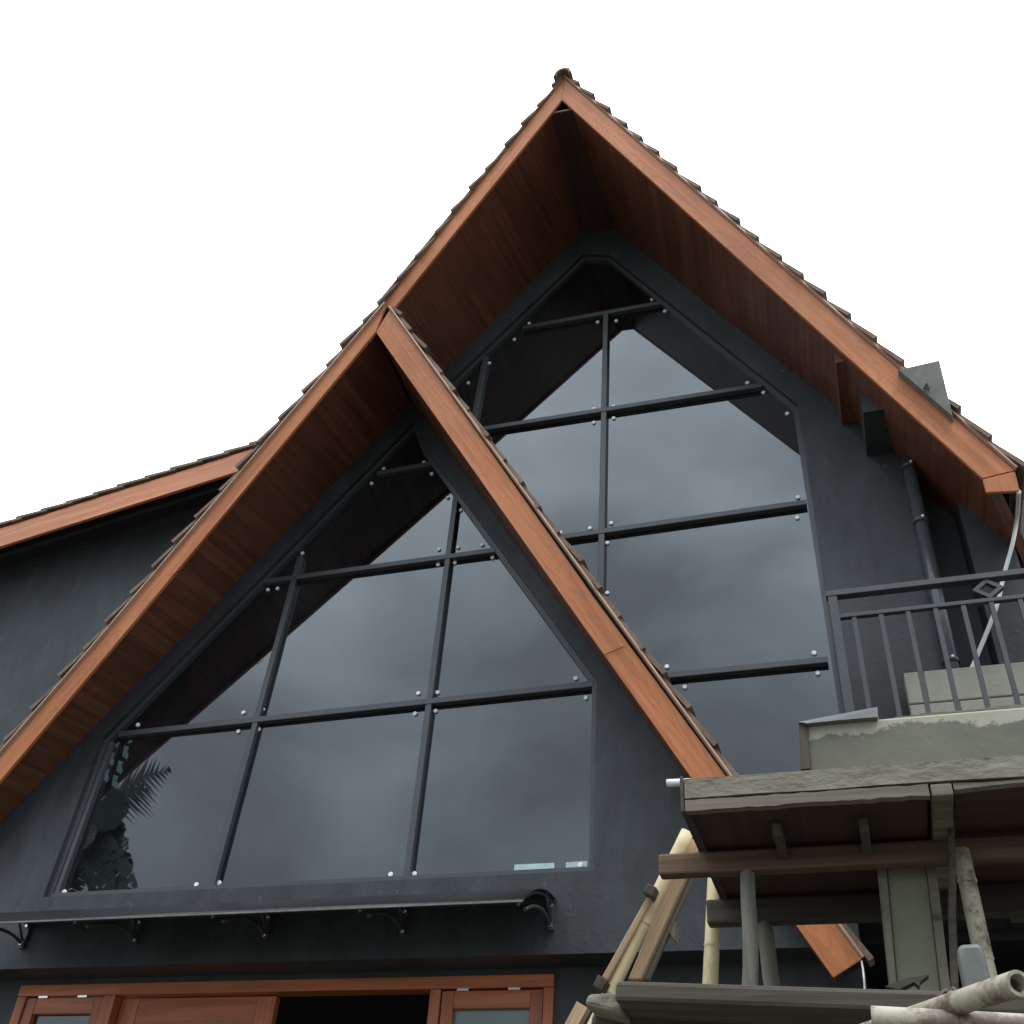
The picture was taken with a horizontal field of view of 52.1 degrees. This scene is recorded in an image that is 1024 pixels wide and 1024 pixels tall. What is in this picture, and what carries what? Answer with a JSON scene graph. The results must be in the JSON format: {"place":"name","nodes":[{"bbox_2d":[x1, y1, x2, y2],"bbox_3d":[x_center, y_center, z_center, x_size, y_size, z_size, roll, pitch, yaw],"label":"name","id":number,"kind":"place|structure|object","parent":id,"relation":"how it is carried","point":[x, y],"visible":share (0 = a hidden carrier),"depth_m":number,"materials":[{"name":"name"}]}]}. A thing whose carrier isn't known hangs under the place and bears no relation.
{"place":"outdoors","nodes":[
{"label":"outdoors","id":0,"kind":"place"},
{"bbox_2d":[0,0,1023,521],"label":"sky","id":1,"kind":"structure","parent":0,"point":[201,200],"materials":[{"name":"white"}]},
{"bbox_2d":[602,897,652,981],"bbox_3d":[0.394,1.443,3.551,0.174,0.274,0.025,-8,-41,16],"label":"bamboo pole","id":2,"kind":"object","parent":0,"point":[620,951],"visible":0.93,"depth_m":3.54,"materials":[{"name":"beige wood"}]},
{"bbox_2d":[643,883,658,900],"bbox_3d":[0.478,1.308,3.605,0.046,0.048,0.050,-8,-41,16],"label":"cleat","id":3,"kind":"object","parent":2,"relation":"attached to","point":[651,891],"visible":1,"depth_m":3.59,"materials":[{"name":"grey wood"}]},
{"bbox_2d":[643,878,694,980],"bbox_3d":[0.578,1.392,3.679,0.253,0.472,0.030,-8,-41,16],"label":"plank","id":4,"kind":"object","parent":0,"point":[666,934],"visible":0.56,"depth_m":3.63,"materials":[{"name":"brown wood"}]},
{"bbox_2d":[669,922,678,944],"bbox_3d":[0.559,1.464,3.654,0.035,0.075,0.060,-8,-41,16],"label":"cleat","id":5,"kind":"object","parent":4,"relation":"attached to","point":[674,931],"visible":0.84,"depth_m":3.63,"materials":[{"name":"brown wood"}]},
{"bbox_2d":[871,1005,1023,1023],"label":"bamboo pole","id":6,"kind":"object","parent":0,"point":[891,1015],"visible":0.85,"depth_m":1.59,"materials":[{"name":"beige wood"}]},
{"bbox_2d":[861,970,1023,1023],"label":"bamboo pole","id":7,"kind":"object","parent":6,"relation":"attached to","point":[999,989],"visible":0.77,"depth_m":1.50,"materials":[{"name":"beige wood"}]},
{"bbox_2d":[936,986,956,996],"bbox_3d":[0.691,0.782,1.661,0.041,0.054,0.048,-8,-41,16],"label":"wire tie","id":8,"kind":"object","parent":7,"relation":"attached to","point":[945,991],"visible":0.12,"depth_m":1.67,"materials":[{"name":"metal"}]},
{"label":"ground","id":9,"kind":"structure","parent":0,"visible":0},
{"bbox_2d":[0,67,1023,1023],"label":"house","id":10,"kind":"structure","parent":9,"relation":"on","point":[540,517],"depth_m":6.33,"materials":[{"name":"grey paint"}]},
{"bbox_2d":[0,883,555,948],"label":"awning","id":11,"kind":"object","parent":10,"relation":"attached to","point":[270,909],"visible":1,"depth_m":5.15,"materials":[{"name":"black metal"}]},
{"bbox_2d":[47,424,595,896],"bbox_3d":[-1.028,0.715,6.714,3.272,3.393,0.052,-8,-41,16],"label":"window","id":12,"kind":"structure","parent":10,"relation":"in","point":[392,700],"depth_m":6.24,"materials":[{"name":"black glass"}]},
{"bbox_2d":[452,257,844,774],"bbox_3d":[0.597,-0.188,6.806,2.565,4.767,0.052,-8,-41,16],"label":"window","id":13,"kind":"structure","parent":10,"relation":"in","point":[678,475],"depth_m":6.61,"materials":[{"name":"black glass"}]},
{"bbox_2d":[861,959,865,988],"bbox_3d":[1.455,1.981,4.344,0.030,0.296,0.175,-8,-41,16],"label":"cord","id":14,"kind":"object","parent":10,"relation":"hanging from","point":[864,986],"visible":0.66,"depth_m":4.30,"materials":[{"name":"white plastic"}]},
{"bbox_2d":[825,568,1023,716],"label":"balcony railing","id":15,"kind":"object","parent":10,"relation":"on","point":[981,580],"visible":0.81,"depth_m":5.14,"materials":[{"name":"grey metal"}]},
{"bbox_2d":[898,360,952,422],"bbox_3d":[2.269,-0.558,5.760,0.217,0.368,0.361,-8,-41,16],"label":"roof duct","id":16,"kind":"object","parent":10,"relation":"on","point":[926,381],"visible":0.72,"depth_m":5.67,"materials":[{"name":"metal"}]},
{"bbox_2d":[900,453,959,668],"bbox_3d":[2.209,0.535,5.390,0.105,2.227,0.092,-8,-41,16],"label":"drainpipe","id":17,"kind":"object","parent":10,"relation":"attached to","point":[920,520],"visible":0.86,"depth_m":5.64,"materials":[{"name":"metal"}]},
{"bbox_2d":[970,490,1020,666],"bbox_3d":[2.438,0.430,5.211,0.248,1.000,0.567,29,-45,-27],"label":"cable","id":18,"kind":"object","parent":10,"relation":"hanging from","point":[1006,566],"visible":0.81,"depth_m":5.34,"materials":[{"name":"white plastic"}]},
{"bbox_2d":[565,1001,589,1023],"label":"strut","id":19,"kind":"object","parent":9,"relation":"on","point":[579,1013],"visible":1,"depth_m":2.46,"materials":[{"name":"brown wood"}]},
{"bbox_2d":[587,828,691,1023],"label":"bamboo pole","id":20,"kind":"object","parent":9,"relation":"on","point":[680,845],"visible":0.67,"depth_m":3.57,"materials":[{"name":"beige wood"}]},
{"bbox_2d":[593,975,609,993],"bbox_3d":[0.297,1.562,3.466,0.046,0.049,0.050,-8,-41,16],"label":"cleat","id":21,"kind":"object","parent":20,"relation":"attached to","point":[601,984],"visible":0.96,"depth_m":3.45,"materials":[{"name":"grey wood"}]},
{"bbox_2d":[629,839,698,980],"bbox_3d":[0.541,1.380,3.656,0.272,0.476,0.030,-8,-41,16],"label":"plank","id":22,"kind":"object","parent":20,"relation":"attached to","point":[660,921],"visible":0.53,"depth_m":3.61,"materials":[{"name":"brown wood"}]},
{"bbox_2d":[702,878,719,983],"bbox_3d":[0.473,2.343,2.755,0.355,3.092,0.053,-8,-41,16],"label":"bamboo post","id":23,"kind":"object","parent":9,"relation":"on","point":[711,958],"visible":0.41,"depth_m":3.43,"materials":[{"name":"beige wood"}]},
{"bbox_2d":[740,869,758,985],"bbox_3d":[0.525,2.131,2.237,0.206,2.777,0.048,-8,-41,16],"label":"round prop","id":24,"kind":"object","parent":9,"relation":"on","point":[750,972],"visible":0.77,"depth_m":2.96,"materials":[{"name":"grey wood"}]},
{"bbox_2d":[658,835,1023,879],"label":"ledger","id":25,"kind":"object","parent":24,"relation":"on","point":[919,854],"visible":1,"depth_m":3.00,"materials":[{"name":"brown wood"}]},
{"bbox_2d":[930,783,952,890],"bbox_3d":[1.262,1.010,3.078,0.052,0.033,0.928,-8,-41,16],"label":"joist","id":26,"kind":"object","parent":25,"relation":"on","point":[941,797],"visible":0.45,"depth_m":2.83,"materials":[{"name":"wood"}]},
{"bbox_2d":[758,920,780,985],"bbox_3d":[0.761,2.366,2.500,0.134,2.770,0.056,-8,-41,16],"label":"round prop","id":27,"kind":"object","parent":9,"relation":"on","point":[768,959],"visible":0.54,"depth_m":3.29,"materials":[{"name":"grey wood"}]},
{"bbox_2d":[706,887,1023,927],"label":"ledger","id":28,"kind":"object","parent":27,"relation":"on","point":[999,903],"visible":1,"depth_m":3.31,"materials":[{"name":"brown wood"}]},
{"bbox_2d":[877,867,949,990],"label":"concrete column","id":29,"kind":"structure","parent":9,"relation":"on","point":[915,926],"depth_m":2.92,"materials":[{"name":"grey concrete"}]},
{"bbox_2d":[691,704,1023,898],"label":"concrete canopy","id":30,"kind":"object","parent":29,"relation":"on","point":[995,731],"visible":0.34,"depth_m":2.93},
{"bbox_2d":[666,778,690,786],"bbox_3d":[0.487,0.789,3.057,0.072,0.024,0.022,-8,-41,16],"label":"pipe stub","id":31,"kind":"object","parent":30,"relation":"attached to","point":[672,782],"visible":0.61,"depth_m":3.05,"materials":[{"name":"white plastic"}]},
{"bbox_2d":[680,776,726,898],"bbox_3d":[0.620,1.084,3.296,0.010,0.109,0.945,-8,-41,16],"label":"formwork board","id":32,"kind":"object","parent":30,"relation":"attached to","point":[693,830],"visible":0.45,"depth_m":3.05,"materials":[{"name":"brown wood"}]},
{"bbox_2d":[772,823,787,858],"bbox_3d":[0.765,0.938,2.990,0.025,0.040,0.172,-8,-41,16],"label":"joist","id":33,"kind":"object","parent":30,"relation":"attached to","point":[779,839],"visible":1,"depth_m":2.95,"materials":[{"name":"brown wood"}]},
{"bbox_2d":[799,724,810,770],"bbox_3d":[0.843,0.690,3.008,0.035,0.145,0.100,-8,-41,16],"label":"corner board","id":34,"kind":"object","parent":30,"relation":"on","point":[804,748],"visible":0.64,"depth_m":2.96,"materials":[{"name":"wood"}]},
{"bbox_2d":[685,784,929,814],"bbox_3d":[0.793,0.784,2.852,0.642,0.034,0.028,-8,-41,16],"label":"formwork board","id":35,"kind":"object","parent":30,"relation":"attached to","point":[823,798],"visible":1,"depth_m":2.84,"materials":[{"name":"wood"}]},
{"bbox_2d":[798,707,878,726],"bbox_3d":[0.949,0.624,3.037,0.221,0.038,0.155,-8,-41,16],"label":"warped sheet","id":36,"kind":"object","parent":30,"relation":"on","point":[868,715],"visible":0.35,"depth_m":2.97,"materials":[{"name":"metal"}]},
{"bbox_2d":[684,755,1023,799],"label":"formwork board","id":37,"kind":"object","parent":30,"relation":"attached to","point":[987,769],"visible":0.97,"depth_m":2.83,"materials":[{"name":"grey wood"}]},
{"bbox_2d":[858,818,871,854],"bbox_3d":[0.986,0.905,2.927,0.025,0.040,0.172,-8,-41,16],"label":"joist","id":38,"kind":"object","parent":30,"relation":"attached to","point":[865,835],"visible":1,"depth_m":2.88,"materials":[{"name":"brown wood"}]},
{"bbox_2d":[904,662,1023,714],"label":"block wall","id":39,"kind":"structure","parent":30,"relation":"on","point":[997,684],"depth_m":5.02,"materials":[{"name":"concrete"}]},
{"bbox_2d":[953,779,1023,793],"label":"formwork board","id":40,"kind":"object","parent":30,"relation":"attached to","point":[958,788],"visible":1,"depth_m":2.73,"materials":[{"name":"grey wood"}]},
{"bbox_2d":[947,818,958,989],"bbox_3d":[0.902,1.975,2.084,0.496,2.874,0.023,-8,-41,16],"label":"thin pole","id":41,"kind":"object","parent":9,"relation":"on","point":[953,950],"visible":0.73,"depth_m":2.76,"materials":[{"name":"grey wood"}]},
{"bbox_2d":[955,847,996,977],"bbox_3d":[1.149,2.003,2.013,0.062,2.771,0.051,-8,-41,16],"label":"bamboo post","id":42,"kind":"object","parent":9,"relation":"on","point":[972,907],"visible":0.7,"depth_m":2.77,"materials":[{"name":"grey wood"}]},
{"bbox_2d":[1020,500,1023,537],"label":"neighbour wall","id":43,"kind":"structure","parent":9,"relation":"on","point":[1022,526],"depth_m":6.38,"materials":[{"name":"grey"}]},
{"bbox_3d":[0.782,1.986,1.568,0.090,2.190,0.088,-8,-41,16],"label":"trestle leg","id":44,"kind":"object","parent":9,"relation":"on","visible":0},
{"bbox_2d":[591,1014,736,1023],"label":"trestle beam","id":45,"kind":"structure","parent":44,"relation":"on","point":[596,1019],"depth_m":2.39,"materials":[{"name":"grey wood"}]},
{"bbox_2d":[586,993,630,1023],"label":"timber block","id":46,"kind":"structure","parent":45,"relation":"on","point":[606,1006],"depth_m":2.37,"materials":[{"name":"grey wood"}]},
{"bbox_2d":[615,981,1023,1023],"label":"trestle beam","id":47,"kind":"structure","parent":44,"relation":"on","point":[737,1004],"depth_m":2.23,"materials":[{"name":"grey wood"}]},
{"bbox_2d":[885,975,928,989],"bbox_3d":[0.847,1.012,2.247,0.092,0.028,0.030,-8,-41,16],"label":"splinter","id":48,"kind":"object","parent":47,"relation":"on","point":[910,982],"visible":0.91,"depth_m":2.24,"materials":[{"name":"grey wood"}]},
{"bbox_2d":[957,944,989,987],"bbox_3d":[1.009,1.013,2.283,0.057,0.120,0.080,-8,-41,16],"label":"rounded board","id":49,"kind":"object","parent":47,"relation":"on","point":[972,964],"visible":0.69,"depth_m":2.27,"materials":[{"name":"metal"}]}
]}

